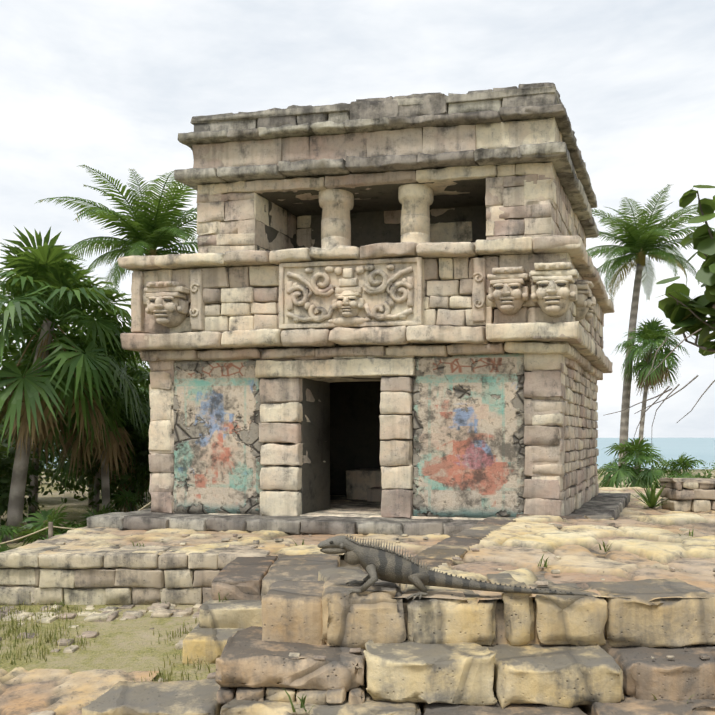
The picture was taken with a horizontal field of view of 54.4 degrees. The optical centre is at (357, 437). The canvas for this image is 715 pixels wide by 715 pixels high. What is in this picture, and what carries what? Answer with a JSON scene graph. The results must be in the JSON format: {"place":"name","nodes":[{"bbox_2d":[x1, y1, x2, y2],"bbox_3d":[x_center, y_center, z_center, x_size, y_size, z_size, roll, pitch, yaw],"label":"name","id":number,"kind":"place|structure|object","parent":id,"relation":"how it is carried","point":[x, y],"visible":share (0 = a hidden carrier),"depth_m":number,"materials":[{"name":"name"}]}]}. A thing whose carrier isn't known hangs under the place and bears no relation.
{"place":"outdoors","nodes":[
{"label":"outdoors","id":0,"kind":"place"},
{"bbox_2d":[1,418,57,483],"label":"shrub","id":1,"kind":"object","parent":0,"point":[40,458],"depth_m":14.63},
{"bbox_2d":[0,502,150,543],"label":"barrier rope","id":2,"kind":"object","parent":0,"point":[54,527],"visible":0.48,"depth_m":8.13,"materials":[{"name":"beige fabric"}]},
{"bbox_2d":[0,469,714,681],"bbox_3d":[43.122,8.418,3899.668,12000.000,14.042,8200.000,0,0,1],"label":"ground","id":3,"kind":"structure","parent":0,"point":[125,645],"depth_m":4.96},
{"bbox_2d":[0,525,19,551],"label":"fan palm seedling crown","id":4,"kind":"object","parent":3,"relation":"on","point":[3,549],"visible":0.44,"depth_m":8.53,"materials":[{"name":"green plant"}]},
{"bbox_2d":[0,439,43,498],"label":"thicket","id":5,"kind":"object","parent":3,"relation":"on","point":[9,472],"visible":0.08,"depth_m":11.57,"materials":[{"name":"green plant"}]},
{"bbox_2d":[0,394,51,500],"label":"thicket","id":6,"kind":"object","parent":3,"relation":"on","point":[45,492],"visible":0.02,"depth_m":12.94,"materials":[{"name":"green plant"}]},
{"bbox_2d":[0,427,60,524],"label":"thicket","id":7,"kind":"object","parent":3,"relation":"on","point":[6,479],"visible":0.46,"depth_m":10.32,"materials":[{"name":"green plant"}]},
{"bbox_2d":[0,503,85,545],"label":"fan palm seedling crown","id":8,"kind":"object","parent":3,"relation":"on","point":[49,515],"visible":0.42,"depth_m":8.89,"materials":[{"name":"green plant"}]},
{"bbox_2d":[48,522,52,538],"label":"barrier posts","id":9,"kind":"object","parent":3,"relation":"on","point":[50,529],"visible":0.17,"depth_m":8.13,"materials":[{"name":"brown wood"}]},
{"bbox_2d":[0,270,114,523],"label":"palm tree","id":10,"kind":"object","parent":3,"relation":"on","point":[15,350],"depth_m":11.40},
{"bbox_2d":[0,408,145,509],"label":"thicket","id":11,"kind":"object","parent":3,"relation":"on","point":[68,484],"visible":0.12,"depth_m":13.10,"materials":[{"name":"green plant"}]},
{"bbox_2d":[0,226,149,542],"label":"palm tree","id":12,"kind":"object","parent":3,"relation":"on","point":[38,273],"depth_m":9.21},
{"bbox_2d":[0,316,108,464],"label":"fan palm skirt","id":13,"kind":"object","parent":12,"relation":"attached to","point":[43,429],"visible":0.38,"depth_m":9.45,"materials":[{"name":"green plant"}]},
{"bbox_2d":[0,667,158,714],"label":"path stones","id":14,"kind":"object","parent":3,"relation":"on","point":[23,691],"visible":0.9,"depth_m":3.93,"materials":[{"name":"beige stone"}]},
{"bbox_2d":[39,391,136,502],"bbox_3d":[-5.302,0.076,15.223,3.949,2.501,4.048,0,0,1],"label":"thicket","id":15,"kind":"object","parent":3,"relation":"on","point":[54,479],"visible":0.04,"depth_m":14.22,"materials":[{"name":"green plant"}]},
{"bbox_2d":[61,500,114,532],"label":"fern","id":16,"kind":"object","parent":3,"relation":"on","point":[100,512],"visible":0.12,"depth_m":9.53,"materials":[{"name":"green plant"}]},
{"bbox_2d":[37,326,151,513],"bbox_3d":[-3.985,-0.125,10.890,2.541,3.131,2.528,0,0,1],"label":"palm tree","id":17,"kind":"object","parent":3,"relation":"on","point":[143,378],"depth_m":10.52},
{"bbox_2d":[57,390,134,485],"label":"dead palm fronds","id":18,"kind":"object","parent":17,"relation":"attached to","point":[118,452],"visible":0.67,"depth_m":10.52,"materials":[{"name":"brown plant"}]},
{"bbox_2d":[41,376,149,514],"bbox_3d":[-4.413,0.136,11.950,2.149,2.609,2.157,0,0,1],"label":"fan palm","id":19,"kind":"object","parent":3,"relation":"on","point":[66,467],"depth_m":11.55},
{"bbox_2d":[75,445,136,487],"bbox_3d":[-4.320,0.179,11.984,1.132,1.520,1.148,0,0,1],"label":"shrub","id":20,"kind":"object","parent":19,"relation":"attached to","point":[133,469],"visible":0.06,"depth_m":11.84,"materials":[{"name":"plant"}]},
{"bbox_2d":[63,335,141,506],"bbox_3d":[-5.514,-0.505,14.450,2.441,3.889,2.368,0,0,1],"label":"palm tree","id":21,"kind":"object","parent":3,"relation":"on","point":[125,365],"depth_m":14.39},
{"bbox_2d":[58,356,149,489],"bbox_3d":[-4.297,-0.316,14.268,3.647,3.530,3.087,0,0,15],"label":"thicket","id":22,"kind":"object","parent":3,"relation":"on","point":[147,368],"visible":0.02,"depth_m":14.40,"materials":[{"name":"green plant"}]},
{"bbox_2d":[0,549,209,698],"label":"grass tufts","id":23,"kind":"object","parent":3,"relation":"on","point":[13,622],"visible":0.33,"depth_m":4.94,"materials":[{"name":"green plant"}]},
{"bbox_2d":[70,402,152,511],"bbox_3d":[-3.661,0.340,11.578,1.831,2.086,1.826,0,0,40],"label":"thicket","id":24,"kind":"object","parent":3,"relation":"on","point":[125,477],"visible":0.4,"depth_m":11.37,"materials":[{"name":"green plant"}]},
{"bbox_2d":[81,438,150,511],"bbox_3d":[-4.224,0.478,13.231,1.904,1.924,1.859,0,0,1],"label":"shrub","id":25,"kind":"object","parent":3,"relation":"on","point":[141,489],"depth_m":12.56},
{"bbox_2d":[36,165,197,478],"bbox_3d":[-7.034,-3.648,24.148,7.124,10.183,7.730,0,0,1],"label":"coconut palm","id":26,"kind":"object","parent":3,"relation":"on","point":[152,229],"depth_m":23.07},
{"bbox_2d":[97,487,141,513],"bbox_3d":[-3.584,1.371,10.935,1.185,1.217,1.090,0,0,1],"label":"fan palm seedling crown","id":27,"kind":"object","parent":3,"relation":"on","point":[123,498],"visible":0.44,"depth_m":10.98,"materials":[{"name":"green plant"}]},
{"bbox_2d":[111,465,147,511],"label":"shrub","id":28,"kind":"object","parent":3,"relation":"on","point":[126,489],"visible":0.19,"depth_m":12.79,"materials":[{"name":"plant"}]},
{"bbox_2d":[120,386,149,487],"bbox_3d":[-3.310,0.195,12.528,2.219,2.488,2.041,0,0,1],"label":"shrub","id":29,"kind":"object","parent":3,"relation":"on","point":[144,468],"depth_m":11.87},
{"bbox_2d":[0,506,409,605],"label":"terrace wall","id":30,"kind":"structure","parent":3,"relation":"on","point":[124,575],"depth_m":5.92,"materials":[{"name":"beige stone"}]},
{"bbox_2d":[19,487,714,556],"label":"terrace top","id":31,"kind":"structure","parent":30,"relation":"on","point":[202,541],"depth_m":6.87,"materials":[{"name":"beige stone"}]},
{"bbox_2d":[87,493,629,536],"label":"stone plinth","id":32,"kind":"structure","parent":31,"relation":"on","point":[614,505],"depth_m":7.46,"materials":[{"name":"grey stone"}]},
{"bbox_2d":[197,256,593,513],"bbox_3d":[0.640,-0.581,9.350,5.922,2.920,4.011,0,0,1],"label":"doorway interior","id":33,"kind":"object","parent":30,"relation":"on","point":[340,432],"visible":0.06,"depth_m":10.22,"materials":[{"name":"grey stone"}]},
{"bbox_2d":[209,469,485,519],"bbox_3d":[0.432,0.692,8.879,4.273,0.495,2.954,0,0,1],"label":"temple interior","id":34,"kind":"object","parent":33,"relation":"in","point":[363,496],"visible":0.19,"depth_m":9.36,"materials":[{"name":"grey stone"}]},
{"bbox_2d":[117,235,614,517],"bbox_3d":[0.653,-0.590,9.339,6.156,2.968,4.065,0,0,9],"label":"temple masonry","id":35,"kind":"object","parent":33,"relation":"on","point":[565,357],"visible":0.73,"depth_m":7.60,"materials":[{"name":"stone"}]},
{"bbox_2d":[173,359,263,513],"bbox_3d":[-1.596,-0.006,7.931,1.113,1.790,0.072,0,0,10],"label":"mural","id":36,"kind":"object","parent":35,"relation":"attached to","point":[218,466],"visible":0.9,"depth_m":7.91},
{"bbox_2d":[131,257,595,332],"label":"carved reliefs","id":37,"kind":"object","parent":35,"relation":"on","point":[389,292],"visible":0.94,"depth_m":7.45,"materials":[{"name":"stone"}]},
{"bbox_2d":[150,283,591,313],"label":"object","id":38,"kind":"object","parent":37,"relation":"attached to","point":[500,287],"visible":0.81,"depth_m":7.12,"materials":[{"name":"beige stone"}]},
{"bbox_2d":[319,184,433,247],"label":"columns","id":39,"kind":"structure","parent":35,"relation":"on","point":[415,201],"depth_m":8.05,"materials":[{"name":"beige stone"}]},
{"bbox_2d":[192,117,585,252],"bbox_3d":[0.757,-2.766,9.328,4.973,1.439,3.091,0,0,10],"label":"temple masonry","id":40,"kind":"object","parent":35,"relation":"on","point":[231,216],"visible":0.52,"depth_m":7.95,"materials":[{"name":"stone"}]},
{"bbox_2d":[174,82,598,237],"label":"cornice","id":41,"kind":"structure","parent":40,"relation":"on","point":[521,102],"depth_m":7.82,"materials":[{"name":"beige stone"}]},
{"bbox_2d":[412,353,525,517],"bbox_3d":[1.190,-0.006,7.457,1.226,1.790,0.076,0,0,10],"label":"mural","id":42,"kind":"object","parent":35,"relation":"attached to","point":[468,423],"visible":0.88,"depth_m":7.43},
{"bbox_2d":[182,554,339,663],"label":"stairs","id":43,"kind":"structure","parent":3,"relation":"on","point":[242,585],"depth_m":4.91,"materials":[{"name":"stone"}]},
{"bbox_2d":[0,518,714,714],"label":"loose stones","id":44,"kind":"object","parent":3,"relation":"on","point":[158,610],"visible":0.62,"depth_m":5.51,"materials":[{"name":"beige stone"}]},
{"bbox_2d":[54,530,694,712],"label":"grass tufts","id":45,"kind":"object","parent":3,"relation":"on","point":[302,700],"visible":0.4,"depth_m":4.30,"materials":[{"name":"green plant"}]},
{"bbox_2d":[82,626,714,714],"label":"front courses","id":46,"kind":"object","parent":3,"relation":"on","point":[255,674],"visible":0.79,"depth_m":3.18,"materials":[{"name":"stone"}]},
{"bbox_2d":[261,514,714,711],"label":"platform blocks","id":47,"kind":"structure","parent":3,"relation":"on","point":[324,609],"depth_m":3.45,"materials":[{"name":"beige stone"}]},
{"bbox_2d":[318,535,587,599],"bbox_3d":[0.459,0.636,3.545,1.331,0.279,0.470,0,0,1],"label":"iguana","id":48,"kind":"object","parent":47,"relation":"on","point":[376,562],"visible":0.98,"depth_m":3.52,"materials":[{"name":"grey"}]},
{"bbox_2d":[393,513,714,602],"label":"platform top","id":49,"kind":"structure","parent":47,"relation":"on","point":[643,547],"depth_m":4.75,"materials":[{"name":"beige stone"}]},
{"bbox_2d":[597,436,668,487],"bbox_3d":[7.092,0.890,17.820,2.120,1.903,2.100,0,0,1],"label":"palm shrub","id":50,"kind":"object","parent":3,"relation":"on","point":[647,475],"depth_m":17.46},
{"bbox_2d":[586,184,714,471],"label":"coconut palm","id":51,"kind":"object","parent":3,"relation":"on","point":[642,241],"depth_m":26.80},
{"bbox_2d":[611,317,689,466],"bbox_3d":[10.787,-1.273,25.784,2.730,6.431,2.644,0,0,1],"label":"tall fan palm","id":52,"kind":"object","parent":3,"relation":"on","point":[647,333],"depth_m":25.51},
{"bbox_2d":[635,349,671,395],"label":"dead palm fronds","id":53,"kind":"object","parent":52,"relation":"attached to","point":[663,373],"visible":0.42,"depth_m":25.54,"materials":[{"name":"brown plant"}]},
{"bbox_2d":[653,452,707,487],"bbox_3d":[9.117,1.295,19.695,1.702,1.810,1.681,0,0,26],"label":"shrub","id":54,"kind":"object","parent":3,"relation":"on","point":[685,464],"visible":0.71,"depth_m":19.64,"materials":[{"name":"green plant"}]},
{"bbox_2d":[659,477,714,512],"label":"ruin wall","id":55,"kind":"structure","parent":3,"relation":"on","point":[695,495],"depth_m":9.46,"materials":[{"name":"stone"}]},
{"bbox_2d":[667,467,714,477],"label":"shrub","id":56,"kind":"object","parent":3,"relation":"on","point":[704,475],"visible":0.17,"depth_m":13.55,"materials":[{"name":"green plant"}]},
{"bbox_2d":[0,0,714,437],"label":"sky","id":57,"kind":"structure","parent":0,"point":[110,87],"materials":[{"name":"white"}]},
{"bbox_2d":[227,173,523,250],"bbox_3d":[0.758,-2.901,9.330,5.155,1.740,3.363,0,0,1],"label":"upper room interior","id":58,"kind":"object","parent":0,"point":[369,226],"visible":0.1,"depth_m":8.64,"materials":[{"name":"grey stone"}]},
{"bbox_2d":[45,438,714,468],"bbox_3d":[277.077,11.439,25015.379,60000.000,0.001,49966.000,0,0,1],"label":"sea","id":59,"kind":"structure","parent":0,"point":[699,449],"depth_m":667.13,"materials":[{"name":"liquid"}]},
{"bbox_2d":[620,477,667,507],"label":"agave plant","id":60,"kind":"object","parent":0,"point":[651,501],"visible":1,"depth_m":9.81,"materials":[{"name":"green plant"}]},
{"bbox_2d":[603,185,714,442],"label":"sea grape","id":61,"kind":"object","parent":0,"point":[679,315],"depth_m":5.35,"materials":[{"name":"green plant"}]}
]}

